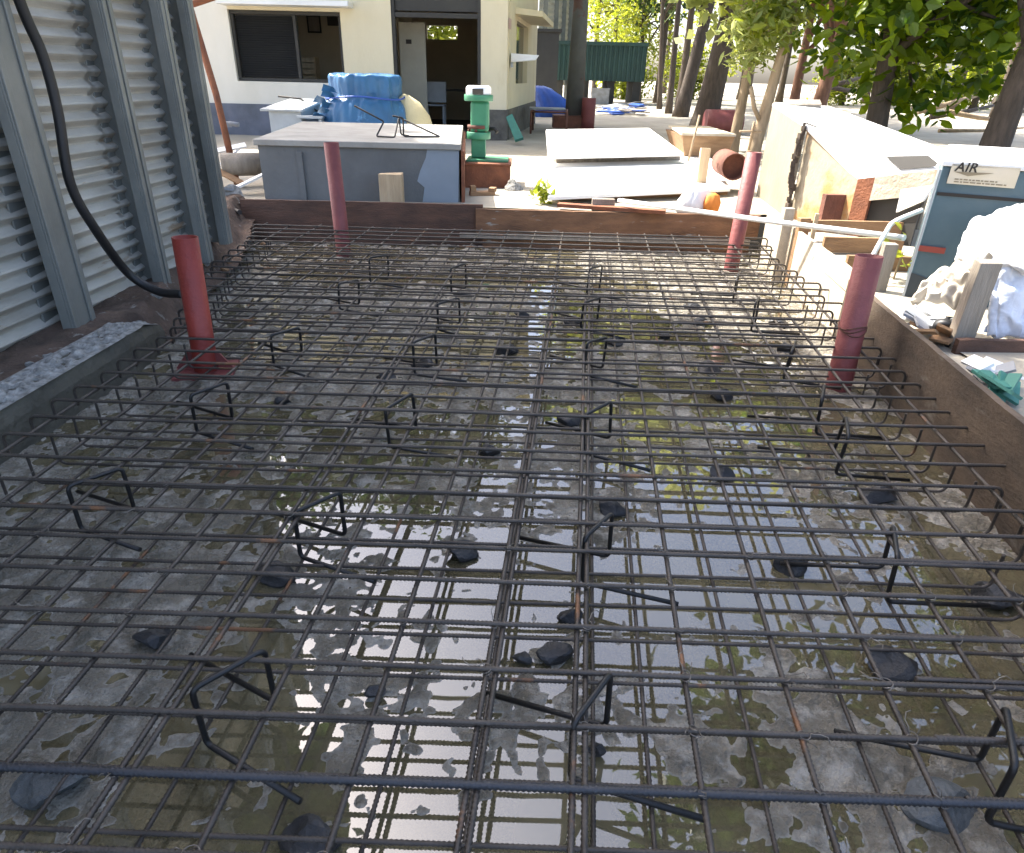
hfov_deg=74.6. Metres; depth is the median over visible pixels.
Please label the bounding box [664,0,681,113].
tree
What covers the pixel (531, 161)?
ground
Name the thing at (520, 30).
side window
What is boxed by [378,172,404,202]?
wooden stake
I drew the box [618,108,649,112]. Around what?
ground litter
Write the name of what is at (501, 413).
rebar
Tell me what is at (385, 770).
rebar
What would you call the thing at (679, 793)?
rebar
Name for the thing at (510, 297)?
rebar
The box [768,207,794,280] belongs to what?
timber post
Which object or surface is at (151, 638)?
stone
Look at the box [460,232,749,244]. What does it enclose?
form rail
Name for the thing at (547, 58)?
dark shed
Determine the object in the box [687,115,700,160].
thin rod
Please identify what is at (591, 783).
rebar
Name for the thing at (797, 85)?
tree
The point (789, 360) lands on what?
bar chair
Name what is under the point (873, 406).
rebar
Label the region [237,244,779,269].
rebar
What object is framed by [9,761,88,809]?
stone
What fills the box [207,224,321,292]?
rebar
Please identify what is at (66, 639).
rebar
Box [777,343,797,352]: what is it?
stone
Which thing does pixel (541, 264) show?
rebar
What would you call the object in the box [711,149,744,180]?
pipe section
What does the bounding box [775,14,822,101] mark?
tree
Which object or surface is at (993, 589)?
stone
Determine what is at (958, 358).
ground verge
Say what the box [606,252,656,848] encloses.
rebar
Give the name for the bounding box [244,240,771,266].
rebar
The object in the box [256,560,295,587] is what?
stone
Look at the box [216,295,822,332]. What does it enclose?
rebar
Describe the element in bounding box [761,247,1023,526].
rebar
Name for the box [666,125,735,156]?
wooden tub
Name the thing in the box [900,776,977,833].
stone
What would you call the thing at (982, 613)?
rebar
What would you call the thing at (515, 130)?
green board
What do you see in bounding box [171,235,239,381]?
standing pipe
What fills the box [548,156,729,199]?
white board
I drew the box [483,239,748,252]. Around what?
form board
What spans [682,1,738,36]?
tree
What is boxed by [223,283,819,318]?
rebar
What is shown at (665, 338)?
stone
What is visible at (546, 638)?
rebar
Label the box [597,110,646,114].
ground litter
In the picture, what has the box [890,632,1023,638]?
rebar
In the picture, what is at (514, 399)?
rebar
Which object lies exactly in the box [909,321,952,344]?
scrap
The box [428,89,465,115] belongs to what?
desk
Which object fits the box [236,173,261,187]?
debris
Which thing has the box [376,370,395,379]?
stone
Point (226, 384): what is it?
bar chair
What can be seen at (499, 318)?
rebar
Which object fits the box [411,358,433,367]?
stone
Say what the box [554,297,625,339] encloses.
bar chair
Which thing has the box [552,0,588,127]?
concrete pole
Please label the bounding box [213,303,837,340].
rebar
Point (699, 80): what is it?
shrub
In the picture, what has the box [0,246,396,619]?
rebar
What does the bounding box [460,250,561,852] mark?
rebar
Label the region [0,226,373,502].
rebar
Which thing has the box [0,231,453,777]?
rebar
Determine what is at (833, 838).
rebar
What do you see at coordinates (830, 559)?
rebar
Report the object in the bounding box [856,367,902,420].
rebar
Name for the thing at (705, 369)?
stone
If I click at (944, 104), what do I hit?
fallen branch
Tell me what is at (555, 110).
table frame
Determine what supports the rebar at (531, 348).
on the slab floor
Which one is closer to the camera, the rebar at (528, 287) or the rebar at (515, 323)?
the rebar at (515, 323)
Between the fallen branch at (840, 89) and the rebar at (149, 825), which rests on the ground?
the fallen branch at (840, 89)
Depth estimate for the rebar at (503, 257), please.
4.75 m
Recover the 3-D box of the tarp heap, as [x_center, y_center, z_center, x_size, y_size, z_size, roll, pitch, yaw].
[1.230,-9.556,19.793,1.706,0.839,1.032,1,28,0]
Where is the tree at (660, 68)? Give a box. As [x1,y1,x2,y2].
[656,0,670,108]
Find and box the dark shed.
[536,28,561,91]
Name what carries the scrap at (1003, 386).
on the ground verge
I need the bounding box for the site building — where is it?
[194,0,553,140]
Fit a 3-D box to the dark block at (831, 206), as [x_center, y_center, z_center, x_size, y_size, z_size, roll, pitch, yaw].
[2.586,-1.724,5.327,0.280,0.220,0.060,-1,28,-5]
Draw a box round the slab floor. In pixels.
[0,239,1023,852]
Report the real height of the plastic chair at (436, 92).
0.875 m
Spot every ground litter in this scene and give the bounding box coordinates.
[596,105,618,106]
[597,106,629,109]
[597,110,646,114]
[601,107,626,110]
[612,101,646,105]
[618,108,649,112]
[628,103,647,107]
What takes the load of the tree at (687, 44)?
on the ground
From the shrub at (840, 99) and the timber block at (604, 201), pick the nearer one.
the timber block at (604, 201)
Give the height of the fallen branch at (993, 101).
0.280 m
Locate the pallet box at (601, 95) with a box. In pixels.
[591,88,609,104]
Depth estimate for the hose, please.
3.24 m
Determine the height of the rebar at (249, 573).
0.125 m
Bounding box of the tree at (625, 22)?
[599,0,686,100]
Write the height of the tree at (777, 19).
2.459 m
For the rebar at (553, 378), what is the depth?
3.24 m
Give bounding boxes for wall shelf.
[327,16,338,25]
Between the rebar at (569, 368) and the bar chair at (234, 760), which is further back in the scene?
the rebar at (569, 368)
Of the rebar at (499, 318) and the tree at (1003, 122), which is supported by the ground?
the tree at (1003, 122)
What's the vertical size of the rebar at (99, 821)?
0.017 m
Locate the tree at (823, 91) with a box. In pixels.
[806,0,858,130]
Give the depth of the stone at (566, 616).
1.86 m
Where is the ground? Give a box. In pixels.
[215,81,1023,416]
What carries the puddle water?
on the slab floor
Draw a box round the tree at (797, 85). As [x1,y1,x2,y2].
[789,0,860,98]
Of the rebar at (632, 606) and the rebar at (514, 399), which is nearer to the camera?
the rebar at (632, 606)
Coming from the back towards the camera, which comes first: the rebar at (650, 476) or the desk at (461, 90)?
the desk at (461, 90)
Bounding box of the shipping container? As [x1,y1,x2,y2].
[557,41,648,103]
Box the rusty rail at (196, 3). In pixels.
[192,0,214,6]
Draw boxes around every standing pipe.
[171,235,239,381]
[323,142,350,256]
[724,151,761,271]
[825,253,883,392]
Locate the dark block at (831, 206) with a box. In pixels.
[819,194,845,219]
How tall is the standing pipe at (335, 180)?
0.871 m
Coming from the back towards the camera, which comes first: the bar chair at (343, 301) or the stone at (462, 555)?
the bar chair at (343, 301)
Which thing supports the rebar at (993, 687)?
on the rebar at (1000, 585)
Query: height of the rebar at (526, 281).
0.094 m
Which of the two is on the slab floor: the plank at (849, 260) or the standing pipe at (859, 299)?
the standing pipe at (859, 299)
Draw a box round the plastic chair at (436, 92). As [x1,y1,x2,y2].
[427,81,446,124]
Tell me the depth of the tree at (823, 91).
15.79 m
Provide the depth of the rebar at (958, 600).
1.69 m
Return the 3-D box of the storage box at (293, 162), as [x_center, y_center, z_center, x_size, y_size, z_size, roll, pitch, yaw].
[-1.497,-2.836,7.209,2.165,0.608,2.534,1,28,0]
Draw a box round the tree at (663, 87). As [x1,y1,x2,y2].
[656,0,684,93]
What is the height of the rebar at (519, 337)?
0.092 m
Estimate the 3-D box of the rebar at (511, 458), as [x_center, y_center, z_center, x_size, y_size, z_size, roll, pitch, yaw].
[-0.041,0.072,2.526,3.216,0.128,0.015,2,28,1]
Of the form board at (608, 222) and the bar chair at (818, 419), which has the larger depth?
the form board at (608, 222)
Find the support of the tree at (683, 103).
on the ground
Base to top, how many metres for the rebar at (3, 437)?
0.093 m
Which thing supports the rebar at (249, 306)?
on the slab floor
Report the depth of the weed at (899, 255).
4.01 m
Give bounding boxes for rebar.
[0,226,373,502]
[0,227,400,570]
[0,228,427,656]
[0,231,337,452]
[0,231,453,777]
[0,245,365,539]
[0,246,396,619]
[0,246,424,715]
[0,453,1003,508]
[0,468,1023,534]
[0,474,1002,533]
[0,493,1023,538]
[0,526,1023,562]
[0,528,1023,565]
[0,554,1005,588]
[0,563,1023,604]
[0,585,1023,621]
[0,600,1023,648]
[0,619,1023,656]
[0,645,1023,692]
[0,660,1023,700]
[0,677,1023,747]
[0,709,1007,747]
[0,760,963,797]
[0,762,1023,809]
[0,817,327,852]
[0,824,762,852]
[1,432,1005,467]
[7,247,455,852]
[24,452,977,512]
[29,414,984,446]
[50,398,967,428]
[50,437,956,492]
[64,229,481,852]
[72,419,936,473]
[73,384,949,413]
[80,293,443,844]
[94,403,922,457]
[100,370,935,399]
[115,389,907,440]
[116,358,920,401]
[133,348,906,388]
[134,248,483,847]
[134,376,892,423]
[152,364,880,411]
[155,336,896,362]
[168,354,869,398]
[169,326,881,364]
[172,317,873,339]
[178,308,837,328]
[183,344,891,388]
[195,230,509,849]
[204,271,829,290]
[205,277,825,308]
[206,285,841,304]
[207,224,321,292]
[207,293,833,325]
[208,301,839,321]
[210,266,821,294]
[210,311,825,348]
[211,260,804,287]
[213,245,335,332]
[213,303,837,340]
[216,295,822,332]
[216,347,827,367]
[218,243,306,299]
[219,289,808,324]
[222,255,797,281]
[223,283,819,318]
[225,226,289,260]
[225,355,879,378]
[226,277,806,312]
[226,338,813,355]
[228,249,786,275]
[229,274,793,305]
[233,268,782,299]
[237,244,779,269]
[240,263,774,293]
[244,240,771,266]
[246,235,773,250]
[246,257,790,289]
[251,231,771,254]
[252,228,759,252]
[252,253,783,284]
[253,224,767,248]
[258,249,776,279]
[260,249,513,852]
[263,247,769,274]
[265,242,759,268]
[267,239,751,265]
[269,234,760,262]
[323,231,535,852]
[358,250,536,852]
[453,234,562,852]
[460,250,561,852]
[463,296,555,852]
[566,297,586,852]
[580,232,590,852]
[590,251,595,846]
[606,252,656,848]
[617,232,714,852]
[636,252,778,852]
[644,233,841,852]
[666,253,904,852]
[671,234,966,852]
[697,254,1023,849]
[698,235,1023,757]
[725,235,1023,619]
[735,266,1023,674]
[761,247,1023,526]
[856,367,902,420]
[858,560,1023,570]
[882,592,1023,602]
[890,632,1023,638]
[914,676,1023,685]
[932,734,1023,744]
[964,795,1023,800]
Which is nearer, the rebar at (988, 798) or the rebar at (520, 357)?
the rebar at (988, 798)
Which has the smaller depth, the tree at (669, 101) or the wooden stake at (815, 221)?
the wooden stake at (815, 221)
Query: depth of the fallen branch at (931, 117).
14.03 m
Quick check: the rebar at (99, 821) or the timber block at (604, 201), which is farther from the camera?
the timber block at (604, 201)
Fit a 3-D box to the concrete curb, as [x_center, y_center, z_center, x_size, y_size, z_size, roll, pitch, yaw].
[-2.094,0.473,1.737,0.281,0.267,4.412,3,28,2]
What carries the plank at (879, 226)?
on the old cabinet
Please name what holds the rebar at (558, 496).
on the slab floor
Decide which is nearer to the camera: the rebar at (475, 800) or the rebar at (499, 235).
the rebar at (475, 800)
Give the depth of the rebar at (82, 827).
1.54 m
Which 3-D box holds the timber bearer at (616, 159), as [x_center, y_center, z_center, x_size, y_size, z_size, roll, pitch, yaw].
[1.398,-3.529,8.812,1.849,0.100,0.100,-9,29,-20]
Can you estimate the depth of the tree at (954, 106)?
29.33 m
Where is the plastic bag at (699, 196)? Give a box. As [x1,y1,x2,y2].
[676,183,720,213]
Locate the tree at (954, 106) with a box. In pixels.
[945,32,973,110]
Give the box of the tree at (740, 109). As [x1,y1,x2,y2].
[667,0,805,152]
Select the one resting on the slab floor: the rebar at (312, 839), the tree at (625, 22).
the rebar at (312, 839)
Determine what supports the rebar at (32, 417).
on the slab floor
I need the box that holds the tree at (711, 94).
[689,2,737,125]
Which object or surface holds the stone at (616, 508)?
on the slab floor
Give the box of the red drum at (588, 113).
[581,98,595,128]
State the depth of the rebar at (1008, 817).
1.77 m
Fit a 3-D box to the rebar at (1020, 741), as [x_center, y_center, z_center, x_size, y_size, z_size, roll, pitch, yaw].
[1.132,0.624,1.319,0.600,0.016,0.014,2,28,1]
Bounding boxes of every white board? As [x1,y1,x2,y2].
[546,128,683,158]
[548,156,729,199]
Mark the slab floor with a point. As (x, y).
(726, 761)
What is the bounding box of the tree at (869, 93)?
[861,25,881,101]
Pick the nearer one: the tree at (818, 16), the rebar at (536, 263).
the rebar at (536, 263)
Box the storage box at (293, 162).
[253,121,465,202]
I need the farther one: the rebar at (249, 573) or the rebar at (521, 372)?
the rebar at (521, 372)
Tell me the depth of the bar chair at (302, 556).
2.00 m
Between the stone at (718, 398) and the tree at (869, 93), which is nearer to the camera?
the stone at (718, 398)
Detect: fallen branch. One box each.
[831,86,856,91]
[836,76,860,86]
[917,95,976,113]
[929,104,994,119]
[938,127,1023,132]
[949,109,989,120]
[991,96,1023,112]
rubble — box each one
[25,361,33,366]
[234,208,241,214]
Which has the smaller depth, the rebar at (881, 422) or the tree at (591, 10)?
the rebar at (881, 422)
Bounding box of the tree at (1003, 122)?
[975,0,1023,147]
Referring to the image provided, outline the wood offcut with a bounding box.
[469,185,496,195]
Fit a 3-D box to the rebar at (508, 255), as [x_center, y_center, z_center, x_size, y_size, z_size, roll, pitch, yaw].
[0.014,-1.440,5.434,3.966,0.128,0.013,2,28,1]
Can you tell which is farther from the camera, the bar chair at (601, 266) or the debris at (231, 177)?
the debris at (231, 177)
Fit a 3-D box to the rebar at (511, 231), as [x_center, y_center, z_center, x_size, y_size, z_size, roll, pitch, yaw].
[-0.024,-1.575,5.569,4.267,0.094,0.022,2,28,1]
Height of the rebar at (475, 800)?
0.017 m
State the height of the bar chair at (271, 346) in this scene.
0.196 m
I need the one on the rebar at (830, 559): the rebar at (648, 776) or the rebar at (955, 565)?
the rebar at (955, 565)
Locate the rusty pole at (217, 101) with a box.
[194,10,238,184]
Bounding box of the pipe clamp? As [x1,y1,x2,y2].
[226,121,239,126]
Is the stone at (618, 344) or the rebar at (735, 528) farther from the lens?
the stone at (618, 344)
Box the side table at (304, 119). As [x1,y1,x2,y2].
[296,115,324,121]
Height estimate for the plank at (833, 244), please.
0.105 m
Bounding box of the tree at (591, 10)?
[587,0,659,97]
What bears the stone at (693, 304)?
on the slab floor
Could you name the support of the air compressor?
on the ground
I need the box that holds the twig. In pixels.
[739,121,761,149]
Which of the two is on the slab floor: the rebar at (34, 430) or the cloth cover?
the rebar at (34, 430)
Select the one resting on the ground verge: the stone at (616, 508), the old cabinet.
the old cabinet
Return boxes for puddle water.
[0,242,1023,852]
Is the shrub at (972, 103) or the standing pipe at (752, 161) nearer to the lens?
the standing pipe at (752, 161)
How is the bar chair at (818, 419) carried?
on the slab floor
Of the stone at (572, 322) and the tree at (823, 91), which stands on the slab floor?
the stone at (572, 322)
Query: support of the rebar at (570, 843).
on the slab floor
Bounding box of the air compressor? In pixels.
[902,144,1023,306]
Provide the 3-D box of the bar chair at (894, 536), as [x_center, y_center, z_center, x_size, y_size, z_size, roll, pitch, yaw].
[1.080,0.400,1.939,0.525,0.187,0.166,4,28,5]
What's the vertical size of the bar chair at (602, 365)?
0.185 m
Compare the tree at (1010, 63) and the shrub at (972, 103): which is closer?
the tree at (1010, 63)
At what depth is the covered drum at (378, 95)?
9.34 m
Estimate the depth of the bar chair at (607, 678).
1.39 m
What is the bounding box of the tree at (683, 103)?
[671,1,714,116]
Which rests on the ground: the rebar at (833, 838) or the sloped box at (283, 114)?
the sloped box at (283, 114)
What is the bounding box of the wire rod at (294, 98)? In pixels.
[278,95,317,111]
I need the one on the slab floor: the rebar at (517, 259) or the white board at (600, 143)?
the rebar at (517, 259)
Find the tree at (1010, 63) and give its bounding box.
[988,42,1020,116]
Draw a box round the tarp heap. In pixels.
[535,86,565,116]
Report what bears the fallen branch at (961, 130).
on the ground
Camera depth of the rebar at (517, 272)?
4.99 m
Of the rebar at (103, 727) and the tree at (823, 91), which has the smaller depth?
the rebar at (103, 727)
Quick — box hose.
[13,0,181,297]
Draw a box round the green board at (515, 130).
[506,114,522,141]
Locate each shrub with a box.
[427,26,456,39]
[595,35,663,98]
[654,35,734,99]
[806,46,875,105]
[871,54,948,105]
[934,41,1008,109]
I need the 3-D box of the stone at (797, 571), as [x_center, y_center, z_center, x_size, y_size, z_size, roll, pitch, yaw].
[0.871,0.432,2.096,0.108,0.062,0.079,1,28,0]
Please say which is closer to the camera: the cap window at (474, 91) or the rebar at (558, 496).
the rebar at (558, 496)
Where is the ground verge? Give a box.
[760,214,969,372]
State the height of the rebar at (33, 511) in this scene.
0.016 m
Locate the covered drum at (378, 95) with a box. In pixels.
[313,72,406,123]
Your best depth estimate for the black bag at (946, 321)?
3.12 m
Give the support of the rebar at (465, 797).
on the slab floor
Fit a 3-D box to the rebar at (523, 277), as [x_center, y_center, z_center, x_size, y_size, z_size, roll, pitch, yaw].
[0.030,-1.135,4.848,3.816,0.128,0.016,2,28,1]
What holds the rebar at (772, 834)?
on the slab floor
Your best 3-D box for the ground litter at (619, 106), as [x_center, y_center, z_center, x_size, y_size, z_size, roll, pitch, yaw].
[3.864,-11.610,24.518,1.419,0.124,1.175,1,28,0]
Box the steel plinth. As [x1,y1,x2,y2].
[465,158,511,187]
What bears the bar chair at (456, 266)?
on the slab floor
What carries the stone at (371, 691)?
on the slab floor
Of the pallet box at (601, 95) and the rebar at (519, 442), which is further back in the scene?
the pallet box at (601, 95)
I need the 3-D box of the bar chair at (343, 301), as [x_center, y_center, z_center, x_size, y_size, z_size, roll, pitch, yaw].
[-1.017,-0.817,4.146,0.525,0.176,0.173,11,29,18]
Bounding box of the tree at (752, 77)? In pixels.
[748,62,754,94]
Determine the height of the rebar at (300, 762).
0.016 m
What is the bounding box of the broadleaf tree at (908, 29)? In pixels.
[744,0,1023,134]
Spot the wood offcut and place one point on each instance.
(490, 191)
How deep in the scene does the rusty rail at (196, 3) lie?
6.46 m
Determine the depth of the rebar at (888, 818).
1.71 m
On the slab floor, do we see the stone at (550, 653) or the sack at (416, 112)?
the stone at (550, 653)
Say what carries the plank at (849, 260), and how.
on the ground
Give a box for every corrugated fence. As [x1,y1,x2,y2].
[0,0,232,351]
[538,0,573,98]
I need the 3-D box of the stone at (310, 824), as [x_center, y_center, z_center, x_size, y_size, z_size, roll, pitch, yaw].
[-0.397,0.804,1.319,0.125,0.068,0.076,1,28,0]
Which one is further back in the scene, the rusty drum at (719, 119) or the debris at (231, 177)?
the rusty drum at (719, 119)
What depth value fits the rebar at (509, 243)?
5.17 m
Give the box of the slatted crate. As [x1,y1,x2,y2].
[296,57,320,82]
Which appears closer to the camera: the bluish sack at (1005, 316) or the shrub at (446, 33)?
the bluish sack at (1005, 316)
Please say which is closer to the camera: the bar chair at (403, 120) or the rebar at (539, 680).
the rebar at (539, 680)
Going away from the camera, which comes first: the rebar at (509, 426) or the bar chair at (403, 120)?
the rebar at (509, 426)
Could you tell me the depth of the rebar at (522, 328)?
3.43 m
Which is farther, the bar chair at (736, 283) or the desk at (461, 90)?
the desk at (461, 90)
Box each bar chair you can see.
[66,467,141,551]
[176,382,253,449]
[188,649,302,804]
[258,327,317,380]
[275,492,375,583]
[325,279,378,316]
[352,393,453,458]
[354,105,408,137]
[354,254,403,287]
[384,334,466,381]
[392,115,439,137]
[422,297,478,340]
[441,263,489,297]
[486,673,703,822]
[519,513,678,605]
[545,401,650,471]
[549,336,636,387]
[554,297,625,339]
[560,265,625,299]
[691,272,767,303]
[704,296,799,334]
[728,340,840,389]
[747,384,886,438]
[757,416,909,481]
[780,525,990,607]
[834,707,1023,833]
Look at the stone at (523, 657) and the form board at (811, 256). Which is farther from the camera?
the form board at (811, 256)
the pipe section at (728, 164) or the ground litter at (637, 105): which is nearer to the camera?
the pipe section at (728, 164)
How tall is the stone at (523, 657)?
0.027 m
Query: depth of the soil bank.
3.75 m
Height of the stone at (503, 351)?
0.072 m
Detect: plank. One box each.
[809,220,903,233]
[822,236,903,253]
[845,255,911,270]
[951,338,1023,353]
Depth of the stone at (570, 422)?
2.92 m
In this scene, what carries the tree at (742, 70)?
on the ground
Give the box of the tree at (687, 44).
[651,0,697,106]
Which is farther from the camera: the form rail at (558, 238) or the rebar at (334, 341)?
the form rail at (558, 238)
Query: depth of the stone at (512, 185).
6.90 m
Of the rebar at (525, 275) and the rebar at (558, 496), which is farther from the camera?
the rebar at (525, 275)
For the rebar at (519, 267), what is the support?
on the slab floor
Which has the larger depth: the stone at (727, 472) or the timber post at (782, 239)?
the timber post at (782, 239)
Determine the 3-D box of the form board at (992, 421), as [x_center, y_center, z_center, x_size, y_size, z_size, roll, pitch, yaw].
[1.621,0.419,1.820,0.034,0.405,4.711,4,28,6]
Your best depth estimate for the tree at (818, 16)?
34.65 m
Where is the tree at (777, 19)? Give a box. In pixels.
[712,0,824,156]
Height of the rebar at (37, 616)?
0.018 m
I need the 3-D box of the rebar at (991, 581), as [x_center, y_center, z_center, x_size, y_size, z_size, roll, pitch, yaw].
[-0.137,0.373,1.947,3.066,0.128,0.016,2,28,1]
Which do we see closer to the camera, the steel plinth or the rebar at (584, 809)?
the rebar at (584, 809)
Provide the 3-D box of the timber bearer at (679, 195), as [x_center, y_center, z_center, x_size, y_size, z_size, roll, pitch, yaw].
[1.376,-2.316,6.730,1.776,0.070,0.080,-8,29,-17]
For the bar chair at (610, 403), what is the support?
on the slab floor
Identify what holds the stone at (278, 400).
on the slab floor
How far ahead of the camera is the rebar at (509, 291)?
4.52 m
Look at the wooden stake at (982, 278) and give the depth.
2.98 m
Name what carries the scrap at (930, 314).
on the ground verge
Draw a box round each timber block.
[592,198,614,210]
[782,99,821,107]
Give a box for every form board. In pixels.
[239,199,482,245]
[476,209,760,239]
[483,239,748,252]
[760,208,851,332]
[833,279,1023,562]
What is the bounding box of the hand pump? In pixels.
[464,85,508,162]
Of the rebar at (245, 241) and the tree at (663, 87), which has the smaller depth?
the rebar at (245, 241)
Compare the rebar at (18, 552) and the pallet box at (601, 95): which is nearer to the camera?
the rebar at (18, 552)
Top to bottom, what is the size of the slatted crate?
1.322 m
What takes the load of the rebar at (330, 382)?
on the slab floor
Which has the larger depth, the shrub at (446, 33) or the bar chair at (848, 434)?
the shrub at (446, 33)
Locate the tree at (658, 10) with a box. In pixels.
[617,0,694,102]
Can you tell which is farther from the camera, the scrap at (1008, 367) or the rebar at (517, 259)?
the rebar at (517, 259)
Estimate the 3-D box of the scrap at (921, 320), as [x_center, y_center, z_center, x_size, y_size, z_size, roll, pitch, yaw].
[1.945,-0.494,3.170,0.179,0.093,0.236,1,28,0]
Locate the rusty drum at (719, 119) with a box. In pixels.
[702,109,744,131]
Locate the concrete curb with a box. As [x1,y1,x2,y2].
[0,320,166,464]
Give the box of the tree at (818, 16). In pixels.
[800,0,854,31]
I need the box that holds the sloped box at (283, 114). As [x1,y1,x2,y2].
[260,99,320,132]
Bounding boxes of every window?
[229,10,344,82]
[472,88,482,93]
[516,24,523,82]
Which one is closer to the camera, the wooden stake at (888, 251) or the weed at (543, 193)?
the wooden stake at (888, 251)
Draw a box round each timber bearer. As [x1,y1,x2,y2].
[553,156,680,162]
[557,202,665,214]
[567,192,727,199]
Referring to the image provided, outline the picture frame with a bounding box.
[306,16,321,32]
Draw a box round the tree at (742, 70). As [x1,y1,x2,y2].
[709,3,781,99]
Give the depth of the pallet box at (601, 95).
29.89 m
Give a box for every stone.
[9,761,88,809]
[132,628,171,649]
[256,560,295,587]
[273,396,291,404]
[278,813,340,852]
[364,684,385,697]
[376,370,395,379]
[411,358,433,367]
[450,539,478,561]
[479,443,500,455]
[496,344,518,355]
[505,179,522,190]
[512,651,531,664]
[514,312,529,315]
[536,641,573,665]
[556,608,582,623]
[557,417,580,426]
[564,315,579,324]
[588,743,606,756]
[599,501,625,517]
[607,337,622,346]
[657,333,670,339]
[683,303,699,308]
[694,317,706,325]
[697,360,720,371]
[710,389,732,401]
[710,466,734,481]
[768,320,788,325]
[773,560,807,577]
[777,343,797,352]
[858,481,897,504]
[868,645,917,681]
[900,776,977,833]
[971,581,1023,609]
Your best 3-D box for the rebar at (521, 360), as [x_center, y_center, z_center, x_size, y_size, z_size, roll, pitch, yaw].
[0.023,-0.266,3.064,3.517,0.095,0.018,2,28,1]
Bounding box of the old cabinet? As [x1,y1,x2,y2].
[756,104,941,245]
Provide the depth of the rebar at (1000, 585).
2.22 m
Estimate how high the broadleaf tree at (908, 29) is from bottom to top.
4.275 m
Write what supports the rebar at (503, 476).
on the slab floor
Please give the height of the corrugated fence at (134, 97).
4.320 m
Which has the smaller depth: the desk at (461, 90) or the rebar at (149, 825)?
the rebar at (149, 825)
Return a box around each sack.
[399,94,431,124]
[909,251,992,309]
[984,249,1023,338]
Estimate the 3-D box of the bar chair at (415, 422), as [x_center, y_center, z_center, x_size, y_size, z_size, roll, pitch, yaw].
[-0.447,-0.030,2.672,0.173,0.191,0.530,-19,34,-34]
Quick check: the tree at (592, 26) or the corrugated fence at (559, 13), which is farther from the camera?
the tree at (592, 26)
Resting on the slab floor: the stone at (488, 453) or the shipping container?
the stone at (488, 453)
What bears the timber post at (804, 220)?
on the slab floor
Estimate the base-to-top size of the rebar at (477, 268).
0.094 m
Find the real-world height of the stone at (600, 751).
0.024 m
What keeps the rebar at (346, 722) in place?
on the slab floor
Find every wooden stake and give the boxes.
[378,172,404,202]
[696,148,710,182]
[810,213,819,239]
[876,242,898,291]
[949,258,1002,348]
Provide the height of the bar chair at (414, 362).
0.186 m
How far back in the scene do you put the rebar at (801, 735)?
1.33 m
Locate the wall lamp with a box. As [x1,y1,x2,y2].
[511,53,538,67]
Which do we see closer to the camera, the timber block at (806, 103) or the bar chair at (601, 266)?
the bar chair at (601, 266)
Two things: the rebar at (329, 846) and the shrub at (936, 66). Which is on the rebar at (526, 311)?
the rebar at (329, 846)
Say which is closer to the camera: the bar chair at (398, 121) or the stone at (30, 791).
the stone at (30, 791)
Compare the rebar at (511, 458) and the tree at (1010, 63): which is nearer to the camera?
the rebar at (511, 458)
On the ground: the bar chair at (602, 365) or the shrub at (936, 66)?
the shrub at (936, 66)
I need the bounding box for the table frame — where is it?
[529,107,567,133]
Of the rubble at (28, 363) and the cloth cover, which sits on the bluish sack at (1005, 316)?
the cloth cover
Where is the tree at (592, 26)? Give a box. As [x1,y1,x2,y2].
[587,0,626,89]
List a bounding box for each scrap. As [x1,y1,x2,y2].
[898,304,945,322]
[902,306,936,335]
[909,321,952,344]
[961,354,1023,379]
[966,361,1016,384]
[971,369,1022,405]
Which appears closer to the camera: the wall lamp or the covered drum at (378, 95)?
the covered drum at (378, 95)
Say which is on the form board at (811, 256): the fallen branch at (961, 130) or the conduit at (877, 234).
the conduit at (877, 234)
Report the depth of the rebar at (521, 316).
4.06 m
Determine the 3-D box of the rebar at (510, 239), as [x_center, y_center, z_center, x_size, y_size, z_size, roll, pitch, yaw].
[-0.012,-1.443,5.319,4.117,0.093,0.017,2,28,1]
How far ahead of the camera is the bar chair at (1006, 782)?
1.34 m
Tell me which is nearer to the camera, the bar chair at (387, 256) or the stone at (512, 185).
the bar chair at (387, 256)
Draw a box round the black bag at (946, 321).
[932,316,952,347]
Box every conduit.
[617,198,906,240]
[871,208,923,253]
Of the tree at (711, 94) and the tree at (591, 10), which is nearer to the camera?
the tree at (711, 94)
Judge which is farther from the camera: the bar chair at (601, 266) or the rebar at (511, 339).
the bar chair at (601, 266)
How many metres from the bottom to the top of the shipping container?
2.582 m
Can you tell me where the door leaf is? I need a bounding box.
[398,22,427,112]
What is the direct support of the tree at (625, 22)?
on the ground
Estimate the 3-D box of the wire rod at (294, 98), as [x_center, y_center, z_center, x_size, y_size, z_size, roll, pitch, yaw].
[-3.118,-4.723,9.843,0.603,0.212,0.082,6,28,9]
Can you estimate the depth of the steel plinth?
7.03 m
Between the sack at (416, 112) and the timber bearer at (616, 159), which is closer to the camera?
the timber bearer at (616, 159)
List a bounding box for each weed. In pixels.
[529,177,555,203]
[883,222,911,279]
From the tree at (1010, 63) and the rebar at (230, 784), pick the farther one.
the tree at (1010, 63)
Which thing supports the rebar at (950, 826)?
on the slab floor
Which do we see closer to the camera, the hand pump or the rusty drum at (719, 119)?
the hand pump
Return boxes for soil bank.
[0,194,254,380]
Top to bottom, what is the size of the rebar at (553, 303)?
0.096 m
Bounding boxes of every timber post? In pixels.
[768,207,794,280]
[784,217,810,285]
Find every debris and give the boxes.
[217,142,246,153]
[220,153,261,175]
[221,169,243,184]
[224,184,243,196]
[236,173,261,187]
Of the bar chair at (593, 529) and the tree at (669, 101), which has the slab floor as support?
the bar chair at (593, 529)
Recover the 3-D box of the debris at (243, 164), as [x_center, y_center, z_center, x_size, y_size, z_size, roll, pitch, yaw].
[-2.687,-2.632,6.753,0.427,0.219,0.218,-8,29,-18]
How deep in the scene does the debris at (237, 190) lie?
6.10 m
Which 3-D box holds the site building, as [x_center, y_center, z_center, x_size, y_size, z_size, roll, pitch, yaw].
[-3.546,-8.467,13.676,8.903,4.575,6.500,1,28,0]
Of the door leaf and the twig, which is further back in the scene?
the door leaf
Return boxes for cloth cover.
[954,203,1023,275]

